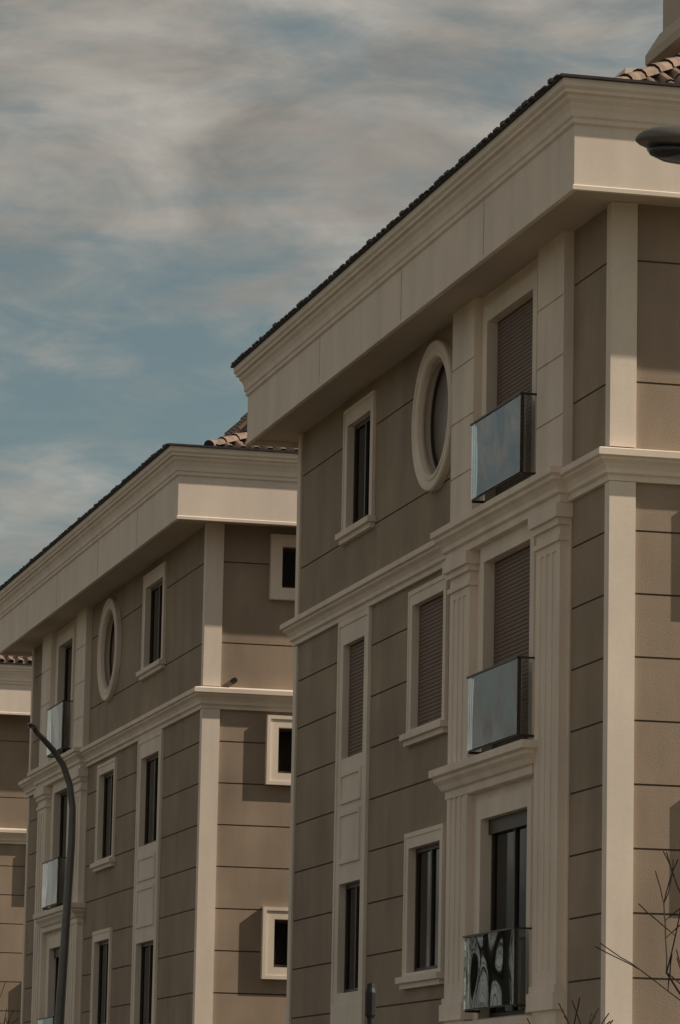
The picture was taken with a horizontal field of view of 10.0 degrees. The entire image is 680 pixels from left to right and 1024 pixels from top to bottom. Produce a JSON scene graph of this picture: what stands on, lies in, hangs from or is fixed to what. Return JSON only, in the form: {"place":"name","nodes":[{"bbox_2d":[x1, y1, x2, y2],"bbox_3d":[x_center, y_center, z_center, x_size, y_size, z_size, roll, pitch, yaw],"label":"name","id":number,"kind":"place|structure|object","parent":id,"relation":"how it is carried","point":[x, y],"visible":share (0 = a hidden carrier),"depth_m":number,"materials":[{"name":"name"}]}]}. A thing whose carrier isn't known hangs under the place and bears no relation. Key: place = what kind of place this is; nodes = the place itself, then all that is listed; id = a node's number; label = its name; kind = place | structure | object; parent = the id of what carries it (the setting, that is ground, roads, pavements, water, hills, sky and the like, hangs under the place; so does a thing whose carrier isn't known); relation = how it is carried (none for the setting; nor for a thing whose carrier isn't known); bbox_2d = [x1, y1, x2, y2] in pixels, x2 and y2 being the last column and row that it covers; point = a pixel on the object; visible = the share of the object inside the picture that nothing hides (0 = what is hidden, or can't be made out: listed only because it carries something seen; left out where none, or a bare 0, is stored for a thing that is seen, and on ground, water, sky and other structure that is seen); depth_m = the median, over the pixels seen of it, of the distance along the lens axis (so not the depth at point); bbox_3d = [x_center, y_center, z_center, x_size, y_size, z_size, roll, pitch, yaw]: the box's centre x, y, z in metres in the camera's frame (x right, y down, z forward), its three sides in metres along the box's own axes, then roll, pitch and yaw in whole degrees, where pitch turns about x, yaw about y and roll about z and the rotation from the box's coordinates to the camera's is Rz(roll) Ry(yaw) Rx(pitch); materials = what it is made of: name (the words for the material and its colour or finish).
{"place":"outdoors","nodes":[
{"label":"outdoors","id":0,"kind":"place"},
{"bbox_2d":[0,983,18,1023],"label":"bare tree","id":1,"kind":"object","parent":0,"point":[6,1011],"visible":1,"depth_m":46.92,"materials":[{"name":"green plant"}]},
{"bbox_2d":[38,1018,52,1023],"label":"balcony glass","id":2,"kind":"object","parent":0,"point":[47,1021],"visible":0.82,"depth_m":77.22,"materials":[{"name":"glass"}]},
{"bbox_2d":[27,723,75,1023],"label":"street lamp","id":3,"kind":"object","parent":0,"point":[62,972],"visible":1,"depth_m":55.30,"materials":[{"name":"grey metal"}]},
{"bbox_2d":[0,0,662,585],"label":"sky","id":4,"kind":"structure","parent":0,"point":[177,177],"materials":[{"name":"blue"}]},
{"bbox_2d":[365,982,375,1023],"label":"bollard light","id":5,"kind":"object","parent":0,"point":[370,1003],"visible":1,"depth_m":34.72,"materials":[{"name":"black paint"}]},
{"bbox_2d":[614,68,636,77],"bbox_3d":[3.372,-4.737,45.313,0.530,0.760,0.700,3,-10,-14],"label":"roof upstand","id":6,"kind":"object","parent":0,"point":[626,70],"visible":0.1,"depth_m":45.01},
{"bbox_2d":[635,125,679,164],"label":"street lamp","id":7,"kind":"object","parent":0,"point":[661,143],"visible":1,"depth_m":24.71,"materials":[{"name":"grey metal"}]},
{"bbox_2d":[652,68,679,82],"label":"roof","id":8,"kind":"structure","parent":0,"point":[666,73],"depth_m":44.70,"materials":[{"name":"tile"}]},
{"bbox_2d":[615,54,679,82],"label":"roof tiles","id":9,"kind":"object","parent":8,"relation":"on","point":[660,69],"visible":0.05,"depth_m":44.58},
{"bbox_2d":[645,0,679,65],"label":"chimney","id":10,"kind":"object","parent":9,"relation":"on","point":[666,44],"visible":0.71,"depth_m":47.69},
{"label":"ground","id":11,"kind":"structure","parent":0,"visible":0},
{"bbox_2d":[0,714,29,1023],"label":"front wall","id":12,"kind":"structure","parent":11,"relation":"on","point":[14,747],"depth_m":94.74,"materials":[{"name":"brown paint"}]},
{"bbox_2d":[23,526,204,1023],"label":"wall","id":13,"kind":"structure","parent":11,"relation":"on","point":[131,950],"depth_m":71.48,"materials":[{"name":"brown paint"}]},
{"bbox_2d":[42,857,66,909],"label":"balcony rail","id":14,"kind":"object","parent":13,"relation":"attached to","point":[45,908],"visible":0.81,"depth_m":76.96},
{"bbox_2d":[42,858,65,907],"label":"balcony glass","id":15,"kind":"object","parent":14,"relation":"attached to","point":[50,881],"visible":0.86,"depth_m":77.74,"materials":[{"name":"glass"}]},
{"bbox_2d":[27,746,87,788],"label":"bay cornice","id":16,"kind":"structure","parent":13,"relation":"attached to","point":[49,773],"depth_m":78.12,"materials":[{"name":"beige paint"}]},
{"bbox_2d":[33,902,85,933],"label":"balcony console","id":17,"kind":"object","parent":13,"relation":"attached to","point":[48,921],"visible":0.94,"depth_m":77.02,"materials":[{"name":"beige paint"}]},
{"bbox_2d":[47,700,72,757],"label":"balcony rail","id":18,"kind":"object","parent":13,"relation":"attached to","point":[49,756],"visible":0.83,"depth_m":77.47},
{"bbox_2d":[47,702,70,754],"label":"balcony glass","id":19,"kind":"object","parent":18,"relation":"attached to","point":[55,723],"visible":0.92,"depth_m":78.18,"materials":[{"name":"clear glass"}]},
{"bbox_2d":[97,598,121,700],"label":"round window ring","id":20,"kind":"object","parent":13,"relation":"attached to","point":[106,693],"visible":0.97,"depth_m":74.36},
{"bbox_2d":[109,621,114,678],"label":"round window pane","id":21,"kind":"object","parent":20,"relation":"attached to","point":[112,649],"visible":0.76,"depth_m":74.64,"materials":[{"name":"black glass"}]},
{"bbox_2d":[102,599,120,699],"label":"round window wall","id":22,"kind":"structure","parent":13,"relation":"attached to","point":[119,604],"depth_m":74.19,"materials":[{"name":"brown paint"}]},
{"bbox_2d":[20,523,224,1023],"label":"corner pilasters","id":23,"kind":"object","parent":13,"relation":"attached to","point":[203,977],"visible":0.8,"depth_m":65.24,"materials":[{"name":"beige paint"}]},
{"bbox_2d":[4,519,295,652],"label":"soffit","id":24,"kind":"structure","parent":13,"relation":"attached to","point":[174,535],"depth_m":72.33,"materials":[{"name":"beige paint"}]},
{"bbox_2d":[0,446,297,656],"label":"eave fascia","id":25,"kind":"structure","parent":24,"relation":"on","point":[168,487],"depth_m":67.22,"materials":[{"name":"beige paint"}]},
{"bbox_2d":[56,509,137,606],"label":"fascia seams","id":26,"kind":"object","parent":25,"relation":"attached to","point":[97,561],"visible":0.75,"depth_m":72.20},
{"bbox_2d":[0,443,297,590],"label":"gutter edge","id":27,"kind":"object","parent":25,"relation":"on","point":[116,490],"visible":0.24,"depth_m":67.90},
{"bbox_2d":[0,443,167,587],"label":"tile ends","id":28,"kind":"object","parent":27,"relation":"on","point":[125,479],"visible":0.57,"depth_m":71.47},
{"bbox_2d":[230,441,289,450],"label":"roof","id":29,"kind":"structure","parent":25,"relation":"on","point":[247,446],"depth_m":66.81,"materials":[{"name":"tile"}]},
{"bbox_2d":[18,686,292,797],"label":"cornice","id":30,"kind":"structure","parent":13,"relation":"attached to","point":[182,706],"depth_m":66.61,"materials":[{"name":"beige paint"}]},
{"bbox_2d":[212,524,295,1023],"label":"front wall","id":31,"kind":"structure","parent":11,"relation":"on","point":[252,878],"depth_m":65.39,"materials":[{"name":"brown paint"}]},
{"bbox_2d":[231,677,237,683],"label":"wall vent","id":32,"kind":"object","parent":31,"relation":"attached to","point":[234,680],"depth_m":65.48,"materials":[{"name":"black metal"}]},
{"bbox_2d":[291,207,606,1023],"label":"wall","id":33,"kind":"structure","parent":11,"relation":"on","point":[407,877],"depth_m":48.49,"materials":[{"name":"brown paint"}]},
{"bbox_2d":[411,340,452,491],"bbox_3d":[1.367,-1.233,50.211,0.400,1.960,1.960,3,-10,-14],"label":"round window ring","id":34,"kind":"object","parent":33,"relation":"attached to","point":[435,351],"visible":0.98,"depth_m":50.62,"materials":[{"name":"beige paint"}]},
{"bbox_2d":[430,364,447,467],"bbox_3d":[1.381,-1.232,50.215,0.030,1.540,1.540,3,-10,-14],"label":"round window pane","id":35,"kind":"object","parent":34,"relation":"attached to","point":[439,417],"visible":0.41,"depth_m":50.63,"materials":[{"name":"black glass"}]},
{"bbox_2d":[420,340,452,492],"bbox_3d":[1.268,-1.239,50.187,0.001,1.740,1.740,3,-10,-14],"label":"round window wall","id":36,"kind":"structure","parent":33,"relation":"attached to","point":[431,470],"depth_m":50.63,"materials":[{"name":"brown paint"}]},
{"bbox_2d":[348,299,532,756],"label":"roller shutters","id":37,"kind":"object","parent":33,"relation":"attached to","point":[512,572],"visible":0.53,"depth_m":47.14,"materials":[{"name":"brown plastic"}]},
{"bbox_2d":[286,201,637,1023],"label":"corner pilasters","id":38,"kind":"object","parent":33,"relation":"attached to","point":[618,619],"visible":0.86,"depth_m":42.68,"materials":[{"name":"beige paint"}]},
{"bbox_2d":[256,191,679,442],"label":"soffit","id":39,"kind":"structure","parent":33,"relation":"attached to","point":[575,210],"depth_m":48.82,"materials":[{"name":"beige paint"}]},
{"bbox_2d":[233,77,679,447],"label":"eave fascia","id":40,"kind":"structure","parent":39,"relation":"on","point":[560,141],"depth_m":46.62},
{"bbox_2d":[319,215,483,372],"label":"fascia seams","id":41,"kind":"object","parent":40,"relation":"attached to","point":[401,284],"visible":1,"depth_m":49.73,"materials":[{"name":"beige paint"}]},
{"bbox_2d":[230,73,679,367],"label":"gutter edge","id":42,"kind":"object","parent":40,"relation":"on","point":[455,170],"visible":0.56,"depth_m":46.61,"materials":[{"name":"black metal"}]},
{"bbox_2d":[231,74,559,364],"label":"tile ends","id":43,"kind":"object","parent":42,"relation":"on","point":[473,149],"visible":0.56,"depth_m":48.25,"materials":[{"name":"black tile"}]},
{"bbox_2d":[280,446,679,646],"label":"cornice","id":44,"kind":"structure","parent":33,"relation":"attached to","point":[598,467],"depth_m":49.76,"materials":[{"name":"beige paint"}]},
{"bbox_2d":[428,739,536,800],"bbox_3d":[1.752,3.104,46.559,0.330,0.400,4.060,3,-10,-14],"label":"balcony console","id":45,"kind":"object","parent":33,"relation":"attached to","point":[504,765],"visible":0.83,"depth_m":46.25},
{"bbox_2d":[447,1015,533,1023],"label":"balcony console","id":46,"kind":"object","parent":33,"relation":"attached to","point":[515,1020],"visible":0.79,"depth_m":44.58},
{"bbox_2d":[463,927,531,1012],"bbox_3d":[1.829,5.376,45.580,0.218,0.908,2.150,3,-10,-14],"label":"balcony rail","id":47,"kind":"object","parent":33,"relation":"attached to","point":[474,1010],"visible":0.94,"depth_m":44.62,"materials":[{"name":"black metal"}]},
{"bbox_2d":[464,929,527,1009],"bbox_3d":[1.815,5.370,45.578,0.166,0.850,2.110,3,-10,-14],"label":"balcony glass","id":48,"kind":"object","parent":47,"relation":"attached to","point":[489,979],"visible":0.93,"depth_m":45.52,"materials":[{"name":"glass"}]},
{"bbox_2d":[466,656,534,753],"bbox_3d":[1.889,2.304,46.092,0.218,0.938,2.150,3,-10,-14],"label":"balcony rail","id":49,"kind":"object","parent":33,"relation":"attached to","point":[519,696],"visible":0.88,"depth_m":45.13,"materials":[{"name":"black metal"}]},
{"bbox_2d":[468,658,530,751],"bbox_3d":[1.876,2.298,46.089,0.166,0.880,2.110,3,-10,-14],"label":"balcony glass","id":50,"kind":"object","parent":49,"relation":"attached to","point":[492,705],"visible":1,"depth_m":46.03,"materials":[{"name":"clear glass"}]},
{"bbox_2d":[430,465,572,559],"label":"bay cornice","id":51,"kind":"structure","parent":33,"relation":"attached to","point":[511,509],"depth_m":46.23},
{"bbox_2d":[470,392,536,503],"bbox_3d":[1.949,-0.753,46.601,0.218,0.978,2.150,3,-10,-14],"label":"balcony rail","id":52,"kind":"object","parent":33,"relation":"attached to","point":[474,500],"visible":0.87,"depth_m":45.66,"materials":[{"name":"black metal"}]},
{"bbox_2d":[471,394,533,500],"bbox_3d":[1.935,-0.759,46.598,0.166,0.920,2.110,3,-10,-14],"label":"balcony glass","id":53,"kind":"object","parent":52,"relation":"attached to","point":[496,447],"visible":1,"depth_m":46.55,"materials":[{"name":"clear glass"}]},
{"bbox_2d":[527,851,679,1023],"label":"bare tree","id":54,"kind":"object","parent":11,"relation":"on","point":[670,958],"visible":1,"depth_m":30.65,"materials":[{"name":"brown plant"}]},
{"bbox_2d":[619,204,679,1023],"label":"front wall","id":55,"kind":"structure","parent":11,"relation":"on","point":[656,831],"depth_m":42.74,"materials":[{"name":"brown paint"}]},
{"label":"wall","id":56,"kind":"object","parent":11,"relation":"on","visible":0},
{"bbox_2d":[0,828,26,843],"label":"cornice","id":57,"kind":"structure","parent":56,"relation":"attached to","point":[12,836],"depth_m":94.72,"materials":[{"name":"beige paint"}]},
{"label":"soffit","id":58,"kind":"object","parent":56,"relation":"on","visible":0},
{"bbox_2d":[0,664,31,715],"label":"eave fascia","id":59,"kind":"structure","parent":58,"relation":"on","point":[15,689],"depth_m":94.70,"materials":[{"name":"beige paint"}]},
{"bbox_2d":[0,655,31,663],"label":"roof","id":60,"kind":"structure","parent":59,"relation":"on","point":[14,659],"depth_m":95.88,"materials":[{"name":"tile"}]},
{"bbox_2d":[0,662,31,664],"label":"gutter edge","id":61,"kind":"object","parent":59,"relation":"on","point":[15,663],"depth_m":94.63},
{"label":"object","id":62,"kind":"object","parent":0,"visible":0},
{"bbox_2d":[204,430,297,450],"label":"roof tiles","id":63,"kind":"object","parent":62,"relation":"on","point":[235,439],"visible":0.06,"depth_m":66.56,"materials":[{"name":"brown ceramic"}]},
{"bbox_2d":[239,425,246,432],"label":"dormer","id":64,"kind":"object","parent":63,"relation":"on","point":[244,428],"depth_m":67.78,"materials":[{"name":"tile"}]},
{"bbox_2d":[224,412,247,435],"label":"dormer tiles","id":65,"kind":"object","parent":64,"relation":"on","point":[238,426],"visible":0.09,"depth_m":68.90,"materials":[{"name":"brown tile"}]},
{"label":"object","id":66,"kind":"object","parent":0,"visible":0},
{"bbox_2d":[0,655,31,662],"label":"roof tiles","id":67,"kind":"object","parent":66,"relation":"on","point":[19,659],"visible":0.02,"depth_m":95.69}
]}

